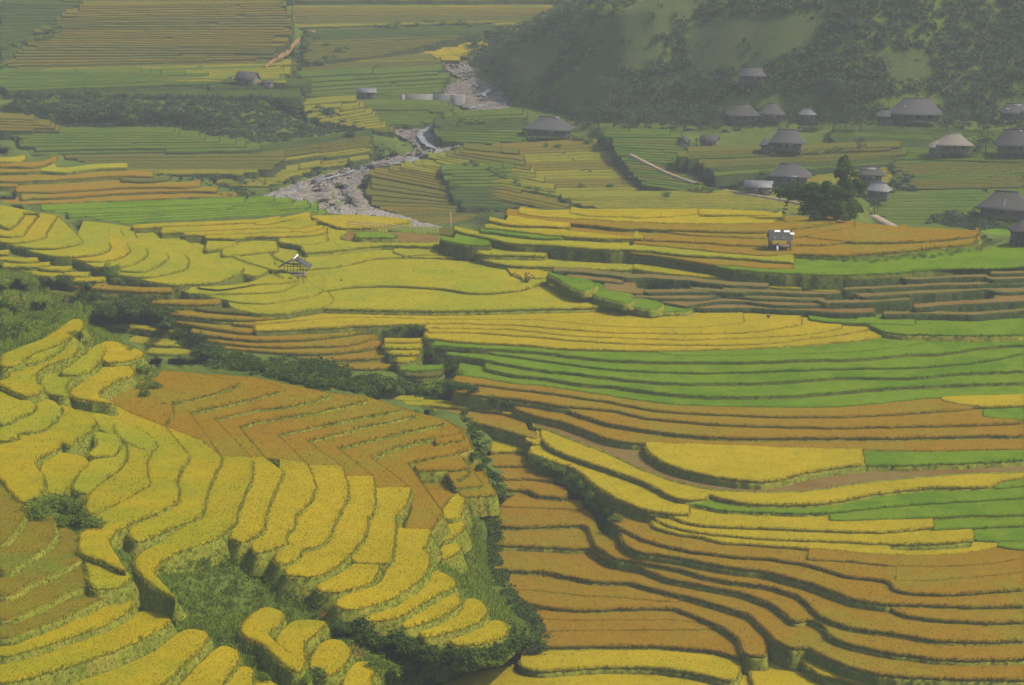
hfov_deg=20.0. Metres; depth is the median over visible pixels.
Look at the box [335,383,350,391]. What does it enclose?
bush
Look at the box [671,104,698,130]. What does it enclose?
tree
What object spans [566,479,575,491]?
bush
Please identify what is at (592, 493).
bush
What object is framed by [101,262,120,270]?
bush
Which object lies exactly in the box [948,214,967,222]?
bush
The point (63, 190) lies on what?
bronze rice
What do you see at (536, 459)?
bush
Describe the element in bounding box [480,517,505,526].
bush
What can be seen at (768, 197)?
path
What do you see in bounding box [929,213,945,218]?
bush
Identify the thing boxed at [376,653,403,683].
bush
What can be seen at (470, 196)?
dark rice
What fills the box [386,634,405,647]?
bush
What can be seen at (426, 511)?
bronze rice
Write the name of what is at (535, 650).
bush
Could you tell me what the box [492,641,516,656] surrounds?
bush
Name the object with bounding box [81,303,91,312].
bush
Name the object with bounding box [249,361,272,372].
bush
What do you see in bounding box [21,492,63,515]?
bush
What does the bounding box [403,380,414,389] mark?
bush
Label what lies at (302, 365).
bush
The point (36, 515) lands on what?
bush
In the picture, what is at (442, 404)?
golden rice
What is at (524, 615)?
bush
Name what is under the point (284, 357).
bush
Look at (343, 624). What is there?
bush
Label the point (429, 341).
bush
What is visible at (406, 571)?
golden rice
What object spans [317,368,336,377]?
bush
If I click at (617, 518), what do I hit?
bush
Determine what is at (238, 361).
bush
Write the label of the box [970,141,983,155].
tree
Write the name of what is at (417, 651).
bush
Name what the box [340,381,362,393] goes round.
bush
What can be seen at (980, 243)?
terrace bank
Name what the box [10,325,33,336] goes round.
bush
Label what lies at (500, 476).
bush
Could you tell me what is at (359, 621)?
bush
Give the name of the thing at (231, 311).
khaki rice
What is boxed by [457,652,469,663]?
bush
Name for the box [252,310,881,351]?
golden rice
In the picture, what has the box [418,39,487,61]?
golden rice
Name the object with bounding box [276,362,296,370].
bush
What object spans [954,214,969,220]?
bush
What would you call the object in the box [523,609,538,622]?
bush
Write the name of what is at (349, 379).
bush
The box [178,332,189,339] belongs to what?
bush
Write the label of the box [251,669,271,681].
bush
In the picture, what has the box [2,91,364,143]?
scrub
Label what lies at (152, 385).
bush
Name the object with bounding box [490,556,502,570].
bush
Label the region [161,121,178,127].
bush
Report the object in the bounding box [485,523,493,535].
bush
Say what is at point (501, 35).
tree
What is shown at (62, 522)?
bush
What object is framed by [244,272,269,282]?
terrace bank
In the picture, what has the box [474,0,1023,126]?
forest
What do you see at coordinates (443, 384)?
bush
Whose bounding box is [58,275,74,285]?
bush
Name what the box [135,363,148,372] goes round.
bush
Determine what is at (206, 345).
bush
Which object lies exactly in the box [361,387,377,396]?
bush
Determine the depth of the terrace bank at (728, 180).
676.44 m
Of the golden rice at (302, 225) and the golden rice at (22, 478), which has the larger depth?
the golden rice at (302, 225)
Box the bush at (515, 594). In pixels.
[507,590,517,600]
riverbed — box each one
[272,127,459,226]
[442,60,510,109]
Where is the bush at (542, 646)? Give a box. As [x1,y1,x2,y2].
[533,640,551,650]
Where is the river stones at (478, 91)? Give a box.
[443,61,511,109]
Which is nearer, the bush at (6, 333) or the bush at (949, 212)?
the bush at (6, 333)
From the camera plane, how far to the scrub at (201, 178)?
689.31 m
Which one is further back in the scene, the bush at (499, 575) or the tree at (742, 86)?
the tree at (742, 86)
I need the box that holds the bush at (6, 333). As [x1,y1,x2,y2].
[0,326,18,339]
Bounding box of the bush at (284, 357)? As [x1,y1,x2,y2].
[267,353,290,362]
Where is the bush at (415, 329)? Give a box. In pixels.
[408,324,420,334]
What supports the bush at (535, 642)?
on the hillside
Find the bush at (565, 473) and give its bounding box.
[558,470,567,476]
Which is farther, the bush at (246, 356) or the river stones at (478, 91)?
the river stones at (478, 91)
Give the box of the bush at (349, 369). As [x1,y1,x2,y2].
[331,363,353,377]
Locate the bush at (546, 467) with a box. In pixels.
[542,462,553,472]
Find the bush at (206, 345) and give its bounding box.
[198,340,215,356]
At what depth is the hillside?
760.64 m
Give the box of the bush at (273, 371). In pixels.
[257,366,279,377]
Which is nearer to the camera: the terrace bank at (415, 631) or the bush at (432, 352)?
the terrace bank at (415, 631)
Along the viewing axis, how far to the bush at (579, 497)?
389.18 m
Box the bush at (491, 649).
[484,642,505,657]
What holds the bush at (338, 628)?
on the hillside
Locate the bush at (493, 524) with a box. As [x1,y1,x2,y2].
[489,521,501,528]
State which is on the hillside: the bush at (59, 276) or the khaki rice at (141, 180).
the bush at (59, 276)
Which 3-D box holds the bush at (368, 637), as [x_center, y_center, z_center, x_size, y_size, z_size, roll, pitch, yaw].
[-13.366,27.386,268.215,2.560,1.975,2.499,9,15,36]
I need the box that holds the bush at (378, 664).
[363,658,389,672]
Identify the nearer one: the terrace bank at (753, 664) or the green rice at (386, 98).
the terrace bank at (753, 664)
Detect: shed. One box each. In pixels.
[356,87,376,98]
[677,136,690,149]
[699,134,718,145]
[743,180,774,194]
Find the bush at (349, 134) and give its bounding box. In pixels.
[343,131,355,137]
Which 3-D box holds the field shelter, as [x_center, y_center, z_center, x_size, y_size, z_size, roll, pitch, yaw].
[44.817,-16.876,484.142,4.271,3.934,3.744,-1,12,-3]
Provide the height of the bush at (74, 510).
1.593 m
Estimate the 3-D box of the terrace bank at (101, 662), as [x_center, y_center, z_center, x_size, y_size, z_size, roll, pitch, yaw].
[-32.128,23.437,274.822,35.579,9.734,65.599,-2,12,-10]
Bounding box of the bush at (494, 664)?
[487,654,506,668]
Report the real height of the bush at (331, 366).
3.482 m
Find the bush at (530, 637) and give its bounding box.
[524,622,538,647]
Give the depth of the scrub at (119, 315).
451.49 m
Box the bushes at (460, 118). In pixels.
[0,18,1016,629]
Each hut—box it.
[234,71,260,85]
[262,80,272,88]
[278,254,312,276]
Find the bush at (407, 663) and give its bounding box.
[393,658,412,681]
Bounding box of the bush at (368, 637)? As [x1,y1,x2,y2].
[355,628,379,647]
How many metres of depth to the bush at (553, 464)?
391.72 m
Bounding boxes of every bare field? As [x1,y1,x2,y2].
[343,232,438,241]
[534,423,1023,491]
[568,271,1023,312]
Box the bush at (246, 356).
[237,352,255,360]
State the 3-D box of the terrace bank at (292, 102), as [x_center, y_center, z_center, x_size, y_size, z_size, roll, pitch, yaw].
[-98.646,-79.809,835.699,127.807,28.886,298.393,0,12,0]
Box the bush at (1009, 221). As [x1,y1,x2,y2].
[1000,218,1014,224]
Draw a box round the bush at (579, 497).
[573,493,583,500]
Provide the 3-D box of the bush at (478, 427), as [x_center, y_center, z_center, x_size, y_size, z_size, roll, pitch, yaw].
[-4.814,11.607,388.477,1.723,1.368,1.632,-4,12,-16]
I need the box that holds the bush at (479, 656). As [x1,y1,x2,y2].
[463,651,484,664]
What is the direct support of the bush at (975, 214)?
on the hillside
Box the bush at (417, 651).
[411,643,425,661]
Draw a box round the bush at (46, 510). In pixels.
[33,504,53,516]
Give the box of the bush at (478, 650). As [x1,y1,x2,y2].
[473,643,497,659]
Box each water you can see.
[275,165,375,197]
[384,124,441,164]
[463,104,485,109]
[464,80,495,100]
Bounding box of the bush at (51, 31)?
[40,28,54,35]
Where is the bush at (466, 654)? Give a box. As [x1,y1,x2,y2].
[462,647,476,657]
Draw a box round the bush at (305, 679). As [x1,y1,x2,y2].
[295,669,317,684]
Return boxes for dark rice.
[0,0,371,152]
[303,24,494,39]
[434,116,1002,206]
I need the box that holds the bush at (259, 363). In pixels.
[245,360,261,369]
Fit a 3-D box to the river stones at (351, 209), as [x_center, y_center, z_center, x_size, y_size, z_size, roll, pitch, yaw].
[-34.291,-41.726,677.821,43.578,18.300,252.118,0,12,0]
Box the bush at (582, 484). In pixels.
[576,479,586,490]
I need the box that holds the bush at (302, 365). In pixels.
[293,359,317,371]
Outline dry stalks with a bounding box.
[510,272,534,282]
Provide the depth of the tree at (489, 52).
879.81 m
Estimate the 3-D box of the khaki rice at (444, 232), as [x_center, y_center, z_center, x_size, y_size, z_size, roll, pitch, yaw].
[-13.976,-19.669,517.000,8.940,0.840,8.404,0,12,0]
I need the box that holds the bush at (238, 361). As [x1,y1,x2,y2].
[227,357,254,366]
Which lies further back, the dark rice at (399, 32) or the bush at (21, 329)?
the dark rice at (399, 32)
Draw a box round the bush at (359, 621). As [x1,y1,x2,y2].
[350,614,371,633]
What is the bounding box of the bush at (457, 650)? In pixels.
[448,646,470,660]
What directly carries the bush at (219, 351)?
on the hillside
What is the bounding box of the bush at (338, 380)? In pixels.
[328,374,346,386]
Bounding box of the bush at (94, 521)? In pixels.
[81,516,106,528]
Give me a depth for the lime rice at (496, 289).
476.84 m
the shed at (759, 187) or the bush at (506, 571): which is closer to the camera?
the bush at (506, 571)
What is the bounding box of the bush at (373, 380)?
[357,375,380,384]
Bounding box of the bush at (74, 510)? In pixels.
[65,504,82,515]
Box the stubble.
[553,267,1023,314]
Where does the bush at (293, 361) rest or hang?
on the hillside
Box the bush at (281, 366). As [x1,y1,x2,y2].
[275,363,288,371]
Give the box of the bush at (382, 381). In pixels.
[364,371,391,387]
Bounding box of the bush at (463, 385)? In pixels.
[458,382,472,389]
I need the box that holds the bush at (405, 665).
[393,658,407,673]
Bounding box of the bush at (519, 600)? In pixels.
[511,595,527,607]
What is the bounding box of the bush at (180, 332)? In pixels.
[172,328,186,337]
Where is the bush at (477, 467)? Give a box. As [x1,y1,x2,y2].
[474,463,486,471]
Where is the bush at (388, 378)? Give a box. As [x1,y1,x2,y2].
[378,376,393,391]
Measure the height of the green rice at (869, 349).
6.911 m
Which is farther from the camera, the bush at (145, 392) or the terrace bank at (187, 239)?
the terrace bank at (187, 239)
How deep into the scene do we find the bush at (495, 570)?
347.59 m
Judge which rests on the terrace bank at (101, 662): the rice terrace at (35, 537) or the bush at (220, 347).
the rice terrace at (35, 537)
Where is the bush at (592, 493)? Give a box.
[586,490,597,498]
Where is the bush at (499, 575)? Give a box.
[493,571,506,585]
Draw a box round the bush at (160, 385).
[149,381,163,388]
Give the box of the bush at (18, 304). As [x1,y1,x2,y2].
[0,293,30,313]
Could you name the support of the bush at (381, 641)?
on the terrace bank at (415, 631)
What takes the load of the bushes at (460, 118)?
on the hillside
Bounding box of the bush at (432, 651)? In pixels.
[412,641,444,657]
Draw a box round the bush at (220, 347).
[209,344,225,349]
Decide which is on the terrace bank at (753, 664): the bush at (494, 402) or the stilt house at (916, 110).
the bush at (494, 402)
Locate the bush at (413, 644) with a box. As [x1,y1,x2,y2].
[392,635,419,658]
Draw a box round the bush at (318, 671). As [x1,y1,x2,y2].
[310,666,325,678]
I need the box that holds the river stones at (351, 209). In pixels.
[263,128,454,227]
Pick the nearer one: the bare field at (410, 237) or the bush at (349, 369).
the bush at (349, 369)
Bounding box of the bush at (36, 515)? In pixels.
[24,506,50,520]
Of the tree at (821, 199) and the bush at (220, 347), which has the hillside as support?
the bush at (220, 347)
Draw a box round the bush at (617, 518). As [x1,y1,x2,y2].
[606,514,623,522]
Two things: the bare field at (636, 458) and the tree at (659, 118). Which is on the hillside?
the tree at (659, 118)
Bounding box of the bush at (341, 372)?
[332,369,350,376]
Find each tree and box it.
[459,33,482,59]
[471,52,489,64]
[477,43,500,62]
[493,28,511,49]
[531,14,543,25]
[547,9,562,20]
[569,106,592,130]
[583,101,613,129]
[602,94,626,126]
[618,106,638,130]
[632,101,656,125]
[655,107,667,128]
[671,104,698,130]
[737,77,748,98]
[768,180,849,220]
[813,106,830,128]
[824,76,854,105]
[832,154,868,220]
[837,107,857,130]
[848,103,874,130]
[854,136,866,151]
[867,198,880,213]
[935,110,958,130]
[956,104,972,128]
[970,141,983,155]
[974,127,993,152]
[976,108,991,130]
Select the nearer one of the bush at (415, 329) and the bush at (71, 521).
the bush at (71, 521)
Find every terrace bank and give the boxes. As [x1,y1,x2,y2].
[0,0,373,191]
[0,162,299,257]
[0,214,323,319]
[0,326,514,669]
[0,506,381,684]
[1,255,444,399]
[43,210,282,222]
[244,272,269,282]
[254,326,427,354]
[277,219,806,315]
[293,1,558,137]
[364,115,1023,219]
[426,317,1023,399]
[438,217,1023,289]
[450,386,1023,684]
[458,274,1023,367]
[552,267,1023,320]
[847,236,983,249]
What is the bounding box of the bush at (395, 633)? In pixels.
[381,627,408,649]
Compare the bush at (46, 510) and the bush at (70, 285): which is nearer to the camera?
the bush at (46, 510)
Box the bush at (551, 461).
[544,459,557,465]
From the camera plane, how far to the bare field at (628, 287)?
459.04 m
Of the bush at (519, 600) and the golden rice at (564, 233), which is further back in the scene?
the golden rice at (564, 233)
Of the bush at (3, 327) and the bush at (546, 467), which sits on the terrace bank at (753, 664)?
the bush at (546, 467)
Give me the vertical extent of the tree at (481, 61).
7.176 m
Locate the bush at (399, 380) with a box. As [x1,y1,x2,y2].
[389,375,405,391]
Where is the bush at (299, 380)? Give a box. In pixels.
[288,375,312,384]
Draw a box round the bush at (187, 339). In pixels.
[183,336,195,347]
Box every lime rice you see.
[0,205,334,315]
[0,342,158,591]
[35,163,328,257]
[93,322,204,364]
[272,225,836,312]
[388,395,426,400]
[454,226,795,263]
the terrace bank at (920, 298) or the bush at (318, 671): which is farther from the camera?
the terrace bank at (920, 298)
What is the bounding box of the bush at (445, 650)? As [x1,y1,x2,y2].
[442,645,454,658]
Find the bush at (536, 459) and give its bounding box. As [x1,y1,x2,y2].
[532,455,545,463]
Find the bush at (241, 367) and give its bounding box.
[235,364,249,371]
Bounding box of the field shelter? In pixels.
[767,230,793,250]
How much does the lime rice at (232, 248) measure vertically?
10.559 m
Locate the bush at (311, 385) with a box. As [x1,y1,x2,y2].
[304,381,322,389]
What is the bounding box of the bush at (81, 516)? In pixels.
[72,508,93,526]
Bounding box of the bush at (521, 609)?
[512,605,525,616]
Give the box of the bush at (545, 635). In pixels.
[536,632,550,640]
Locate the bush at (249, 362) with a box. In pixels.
[244,359,266,367]
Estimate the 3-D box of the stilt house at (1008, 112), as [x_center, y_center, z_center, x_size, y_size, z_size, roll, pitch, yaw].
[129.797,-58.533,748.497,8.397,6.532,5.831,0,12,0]
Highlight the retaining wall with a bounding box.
[400,94,463,103]
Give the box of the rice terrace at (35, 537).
[0,483,103,639]
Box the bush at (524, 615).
[517,610,533,621]
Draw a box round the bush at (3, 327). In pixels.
[0,321,19,331]
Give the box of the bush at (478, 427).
[473,425,481,431]
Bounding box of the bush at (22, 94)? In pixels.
[14,90,34,99]
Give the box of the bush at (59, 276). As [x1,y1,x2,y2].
[55,273,69,284]
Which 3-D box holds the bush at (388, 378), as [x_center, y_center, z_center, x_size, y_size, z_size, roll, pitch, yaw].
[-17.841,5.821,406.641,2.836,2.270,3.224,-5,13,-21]
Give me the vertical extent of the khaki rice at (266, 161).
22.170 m
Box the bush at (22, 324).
[9,317,38,333]
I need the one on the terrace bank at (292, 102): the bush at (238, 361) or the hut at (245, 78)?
the hut at (245, 78)
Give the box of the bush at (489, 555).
[487,552,495,565]
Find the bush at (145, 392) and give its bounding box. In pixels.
[137,388,150,396]
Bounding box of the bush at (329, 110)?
[318,106,334,115]
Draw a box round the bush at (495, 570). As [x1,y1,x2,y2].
[490,568,502,575]
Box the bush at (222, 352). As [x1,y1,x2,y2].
[212,350,239,361]
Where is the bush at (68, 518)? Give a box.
[56,513,74,526]
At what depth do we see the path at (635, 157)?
684.21 m
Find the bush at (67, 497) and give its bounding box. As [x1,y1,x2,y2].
[52,494,79,510]
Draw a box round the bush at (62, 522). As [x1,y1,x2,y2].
[56,518,68,527]
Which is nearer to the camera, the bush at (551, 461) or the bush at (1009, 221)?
the bush at (551, 461)
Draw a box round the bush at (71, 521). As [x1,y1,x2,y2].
[59,514,77,526]
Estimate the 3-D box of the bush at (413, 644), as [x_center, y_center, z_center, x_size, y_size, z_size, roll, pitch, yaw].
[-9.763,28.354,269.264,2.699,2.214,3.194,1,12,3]
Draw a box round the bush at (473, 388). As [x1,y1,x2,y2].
[465,385,479,392]
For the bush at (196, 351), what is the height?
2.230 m
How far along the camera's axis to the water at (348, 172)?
707.49 m
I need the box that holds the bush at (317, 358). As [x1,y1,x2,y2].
[296,355,323,363]
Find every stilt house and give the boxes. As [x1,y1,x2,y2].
[521,116,575,141]
[725,103,762,126]
[738,67,765,90]
[759,103,785,125]
[759,129,805,156]
[767,163,811,187]
[798,108,816,125]
[857,166,884,182]
[866,181,892,203]
[875,98,943,126]
[927,133,974,157]
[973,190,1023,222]
[993,129,1023,158]
[998,103,1023,123]
[1007,217,1023,246]
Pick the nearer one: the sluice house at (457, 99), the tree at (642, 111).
the tree at (642, 111)
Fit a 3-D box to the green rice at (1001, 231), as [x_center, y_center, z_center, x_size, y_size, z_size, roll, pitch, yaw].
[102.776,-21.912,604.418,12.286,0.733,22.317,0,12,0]
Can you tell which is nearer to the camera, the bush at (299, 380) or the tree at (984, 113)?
the bush at (299, 380)
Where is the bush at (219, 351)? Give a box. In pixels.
[211,349,224,359]
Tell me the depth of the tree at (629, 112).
728.46 m
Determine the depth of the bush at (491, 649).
270.53 m
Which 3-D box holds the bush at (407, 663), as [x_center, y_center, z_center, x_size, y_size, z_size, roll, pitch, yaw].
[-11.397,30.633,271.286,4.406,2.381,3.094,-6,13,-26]
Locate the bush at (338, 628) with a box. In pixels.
[332,620,354,637]
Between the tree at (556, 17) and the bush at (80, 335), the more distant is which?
the tree at (556, 17)
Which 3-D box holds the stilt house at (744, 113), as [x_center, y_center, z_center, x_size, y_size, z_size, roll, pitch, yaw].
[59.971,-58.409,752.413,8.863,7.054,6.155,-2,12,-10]
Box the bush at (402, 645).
[394,636,418,653]
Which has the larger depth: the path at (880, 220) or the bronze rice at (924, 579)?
the path at (880, 220)
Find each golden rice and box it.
[0,155,328,240]
[0,205,57,244]
[0,249,423,363]
[0,319,258,600]
[0,598,351,684]
[45,58,373,187]
[69,341,509,647]
[74,235,131,262]
[178,646,377,684]
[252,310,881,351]
[290,5,556,129]
[311,214,410,229]
[401,148,899,214]
[403,399,525,420]
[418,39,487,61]
[447,394,1023,684]
[485,223,643,240]
[488,207,785,228]
[507,264,805,290]
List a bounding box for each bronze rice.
[0,0,292,131]
[0,155,236,205]
[72,283,394,370]
[111,371,496,531]
[290,7,554,16]
[369,138,635,223]
[433,376,1023,681]
[504,209,979,268]
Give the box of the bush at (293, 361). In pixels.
[288,358,302,363]
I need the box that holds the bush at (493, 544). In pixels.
[485,539,501,549]
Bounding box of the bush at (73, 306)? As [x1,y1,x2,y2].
[69,302,83,311]
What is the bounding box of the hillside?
[0,0,1023,684]
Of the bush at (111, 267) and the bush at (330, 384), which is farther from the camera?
the bush at (111, 267)
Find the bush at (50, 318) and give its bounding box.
[42,313,62,323]
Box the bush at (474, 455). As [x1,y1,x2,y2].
[468,452,480,460]
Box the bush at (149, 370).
[143,366,155,377]
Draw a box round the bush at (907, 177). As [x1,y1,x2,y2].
[902,172,914,182]
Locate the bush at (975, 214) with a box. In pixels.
[965,209,981,219]
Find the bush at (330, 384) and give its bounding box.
[315,379,339,391]
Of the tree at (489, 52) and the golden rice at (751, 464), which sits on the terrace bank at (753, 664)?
the golden rice at (751, 464)
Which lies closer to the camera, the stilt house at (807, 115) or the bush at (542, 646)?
the bush at (542, 646)
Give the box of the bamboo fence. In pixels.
[347,221,438,235]
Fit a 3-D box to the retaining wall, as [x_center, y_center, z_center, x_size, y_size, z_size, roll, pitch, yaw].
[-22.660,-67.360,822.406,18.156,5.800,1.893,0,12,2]
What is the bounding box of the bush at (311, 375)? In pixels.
[302,370,317,384]
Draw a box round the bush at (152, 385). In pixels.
[143,380,162,389]
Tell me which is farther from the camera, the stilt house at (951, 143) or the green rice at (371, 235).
the stilt house at (951, 143)
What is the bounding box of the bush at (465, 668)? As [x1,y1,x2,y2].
[456,663,476,674]
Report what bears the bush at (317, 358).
on the hillside
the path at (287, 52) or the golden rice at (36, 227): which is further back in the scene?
the path at (287, 52)
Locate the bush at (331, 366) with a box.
[313,357,337,371]
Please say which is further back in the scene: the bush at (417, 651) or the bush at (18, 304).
the bush at (18, 304)
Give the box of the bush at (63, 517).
[55,515,71,521]
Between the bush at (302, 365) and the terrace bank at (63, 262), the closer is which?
the bush at (302, 365)
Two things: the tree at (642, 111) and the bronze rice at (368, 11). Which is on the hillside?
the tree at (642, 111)
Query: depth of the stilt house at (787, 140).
686.06 m
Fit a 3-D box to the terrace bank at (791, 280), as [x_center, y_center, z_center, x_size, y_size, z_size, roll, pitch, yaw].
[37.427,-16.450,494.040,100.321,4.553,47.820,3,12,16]
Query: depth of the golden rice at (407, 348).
467.29 m
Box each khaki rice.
[7,0,373,170]
[50,290,443,378]
[120,176,170,182]
[286,0,566,132]
[365,139,1023,217]
[437,228,453,236]
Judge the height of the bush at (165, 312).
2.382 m
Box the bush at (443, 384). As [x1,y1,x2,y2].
[433,379,451,387]
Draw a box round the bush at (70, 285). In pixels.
[65,282,75,289]
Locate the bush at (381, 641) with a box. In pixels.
[368,635,388,651]
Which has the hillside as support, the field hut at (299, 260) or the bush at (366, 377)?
the bush at (366, 377)
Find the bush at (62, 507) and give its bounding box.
[54,501,67,513]
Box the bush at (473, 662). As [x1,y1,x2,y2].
[461,656,486,666]
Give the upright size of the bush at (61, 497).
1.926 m
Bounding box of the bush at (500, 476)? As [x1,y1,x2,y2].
[494,475,504,483]
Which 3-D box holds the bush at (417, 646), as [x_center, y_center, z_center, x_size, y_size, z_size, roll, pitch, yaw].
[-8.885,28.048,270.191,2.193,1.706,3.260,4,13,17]
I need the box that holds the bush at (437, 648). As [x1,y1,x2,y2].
[420,643,441,663]
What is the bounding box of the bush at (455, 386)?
[449,381,461,390]
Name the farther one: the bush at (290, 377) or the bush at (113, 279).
the bush at (113, 279)
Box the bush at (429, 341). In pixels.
[425,338,436,344]
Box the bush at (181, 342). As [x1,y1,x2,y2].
[175,339,185,345]
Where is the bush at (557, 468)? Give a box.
[552,463,571,473]
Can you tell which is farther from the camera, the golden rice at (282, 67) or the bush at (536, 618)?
the golden rice at (282, 67)
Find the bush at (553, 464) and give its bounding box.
[547,459,557,469]
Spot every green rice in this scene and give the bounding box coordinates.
[0,56,293,155]
[40,196,327,223]
[295,65,453,126]
[353,227,440,239]
[398,363,444,391]
[428,272,1023,407]
[434,108,1023,228]
[440,228,1023,276]
[693,407,1023,550]
[981,228,1009,238]
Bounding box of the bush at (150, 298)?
[141,295,157,304]
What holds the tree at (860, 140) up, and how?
on the terrace bank at (728, 180)
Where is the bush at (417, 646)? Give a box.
[406,638,423,650]
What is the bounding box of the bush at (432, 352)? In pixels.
[425,348,438,357]
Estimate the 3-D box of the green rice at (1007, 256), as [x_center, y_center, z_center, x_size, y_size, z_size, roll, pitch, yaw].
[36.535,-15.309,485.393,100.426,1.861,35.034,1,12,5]
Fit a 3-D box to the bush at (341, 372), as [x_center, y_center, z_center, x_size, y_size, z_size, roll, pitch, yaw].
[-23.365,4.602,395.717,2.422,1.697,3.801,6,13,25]
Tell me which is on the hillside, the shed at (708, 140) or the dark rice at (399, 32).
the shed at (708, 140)
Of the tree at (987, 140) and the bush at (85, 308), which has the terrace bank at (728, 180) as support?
the tree at (987, 140)
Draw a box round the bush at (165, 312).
[159,308,179,317]
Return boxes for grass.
[0,268,146,380]
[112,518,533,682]
[257,325,829,351]
[455,275,1023,407]
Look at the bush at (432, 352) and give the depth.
438.55 m
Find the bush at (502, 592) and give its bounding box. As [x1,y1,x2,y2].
[499,588,507,595]
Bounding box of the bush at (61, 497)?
[47,489,71,504]
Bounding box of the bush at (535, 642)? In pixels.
[531,640,547,648]
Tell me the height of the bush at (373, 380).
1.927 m
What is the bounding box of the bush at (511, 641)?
[503,628,522,657]
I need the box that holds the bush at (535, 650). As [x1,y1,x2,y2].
[518,643,547,654]
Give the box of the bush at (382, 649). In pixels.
[370,645,389,657]
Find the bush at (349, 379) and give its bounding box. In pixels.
[347,375,361,382]
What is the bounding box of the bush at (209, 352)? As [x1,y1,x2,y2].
[203,348,220,357]
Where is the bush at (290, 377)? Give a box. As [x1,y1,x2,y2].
[279,370,300,382]
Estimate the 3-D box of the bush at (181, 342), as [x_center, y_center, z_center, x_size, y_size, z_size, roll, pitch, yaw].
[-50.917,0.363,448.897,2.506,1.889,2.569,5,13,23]
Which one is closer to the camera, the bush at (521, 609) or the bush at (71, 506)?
the bush at (71, 506)
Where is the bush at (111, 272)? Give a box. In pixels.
[102,268,119,277]
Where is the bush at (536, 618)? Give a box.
[526,612,542,624]
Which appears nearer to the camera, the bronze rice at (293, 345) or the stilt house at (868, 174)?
the bronze rice at (293, 345)
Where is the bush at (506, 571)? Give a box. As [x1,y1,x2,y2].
[499,566,510,577]
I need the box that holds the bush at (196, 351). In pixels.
[191,346,203,358]
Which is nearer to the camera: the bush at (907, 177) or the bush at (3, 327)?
the bush at (3, 327)
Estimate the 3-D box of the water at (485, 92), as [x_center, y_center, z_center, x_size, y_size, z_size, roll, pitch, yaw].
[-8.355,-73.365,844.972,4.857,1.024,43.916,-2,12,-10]
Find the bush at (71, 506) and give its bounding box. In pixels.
[61,497,83,514]
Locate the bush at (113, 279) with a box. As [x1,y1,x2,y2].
[109,276,121,283]
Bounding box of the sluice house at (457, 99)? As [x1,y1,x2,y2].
[450,95,464,104]
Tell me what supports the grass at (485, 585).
on the hillside
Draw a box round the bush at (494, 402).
[490,398,502,407]
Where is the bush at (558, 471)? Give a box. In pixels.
[555,466,566,477]
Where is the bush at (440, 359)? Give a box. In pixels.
[431,356,443,363]
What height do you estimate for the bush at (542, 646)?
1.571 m
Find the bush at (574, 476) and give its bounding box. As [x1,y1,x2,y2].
[567,473,579,482]
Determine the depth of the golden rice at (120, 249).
486.51 m
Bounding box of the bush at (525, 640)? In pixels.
[514,634,529,654]
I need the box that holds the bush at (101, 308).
[93,302,114,316]
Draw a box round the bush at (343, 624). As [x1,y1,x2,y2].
[333,621,354,633]
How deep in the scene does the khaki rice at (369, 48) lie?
917.33 m
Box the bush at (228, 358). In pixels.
[211,351,244,362]
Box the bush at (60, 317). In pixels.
[51,316,65,323]
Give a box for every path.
[263,38,299,66]
[628,154,697,184]
[720,188,802,204]
[869,215,897,225]
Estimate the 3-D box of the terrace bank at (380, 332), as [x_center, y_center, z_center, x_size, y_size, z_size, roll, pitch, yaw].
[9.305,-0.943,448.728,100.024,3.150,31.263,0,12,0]
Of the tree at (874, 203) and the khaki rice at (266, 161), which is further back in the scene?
the khaki rice at (266, 161)
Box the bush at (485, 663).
[470,658,495,669]
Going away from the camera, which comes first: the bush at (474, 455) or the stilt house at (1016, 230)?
the bush at (474, 455)
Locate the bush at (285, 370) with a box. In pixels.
[277,367,298,380]
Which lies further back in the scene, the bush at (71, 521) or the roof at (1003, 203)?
the roof at (1003, 203)
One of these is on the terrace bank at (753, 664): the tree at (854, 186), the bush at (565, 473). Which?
the bush at (565, 473)
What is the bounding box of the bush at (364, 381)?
[354,378,369,391]
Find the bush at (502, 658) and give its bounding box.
[495,650,509,665]
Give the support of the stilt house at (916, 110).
on the hillside
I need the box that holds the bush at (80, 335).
[74,330,84,339]
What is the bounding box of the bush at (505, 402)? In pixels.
[501,399,514,408]
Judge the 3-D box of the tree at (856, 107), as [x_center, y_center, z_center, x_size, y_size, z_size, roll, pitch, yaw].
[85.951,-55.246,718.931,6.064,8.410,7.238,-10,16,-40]
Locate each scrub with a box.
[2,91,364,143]
[52,280,405,395]
[157,144,407,198]
[290,34,320,77]
[374,0,579,43]
[410,377,542,653]
[565,101,1023,230]
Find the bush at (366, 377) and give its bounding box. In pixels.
[354,373,374,383]
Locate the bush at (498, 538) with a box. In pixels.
[486,535,505,542]
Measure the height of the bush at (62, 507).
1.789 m
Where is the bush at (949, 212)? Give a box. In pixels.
[942,209,961,217]

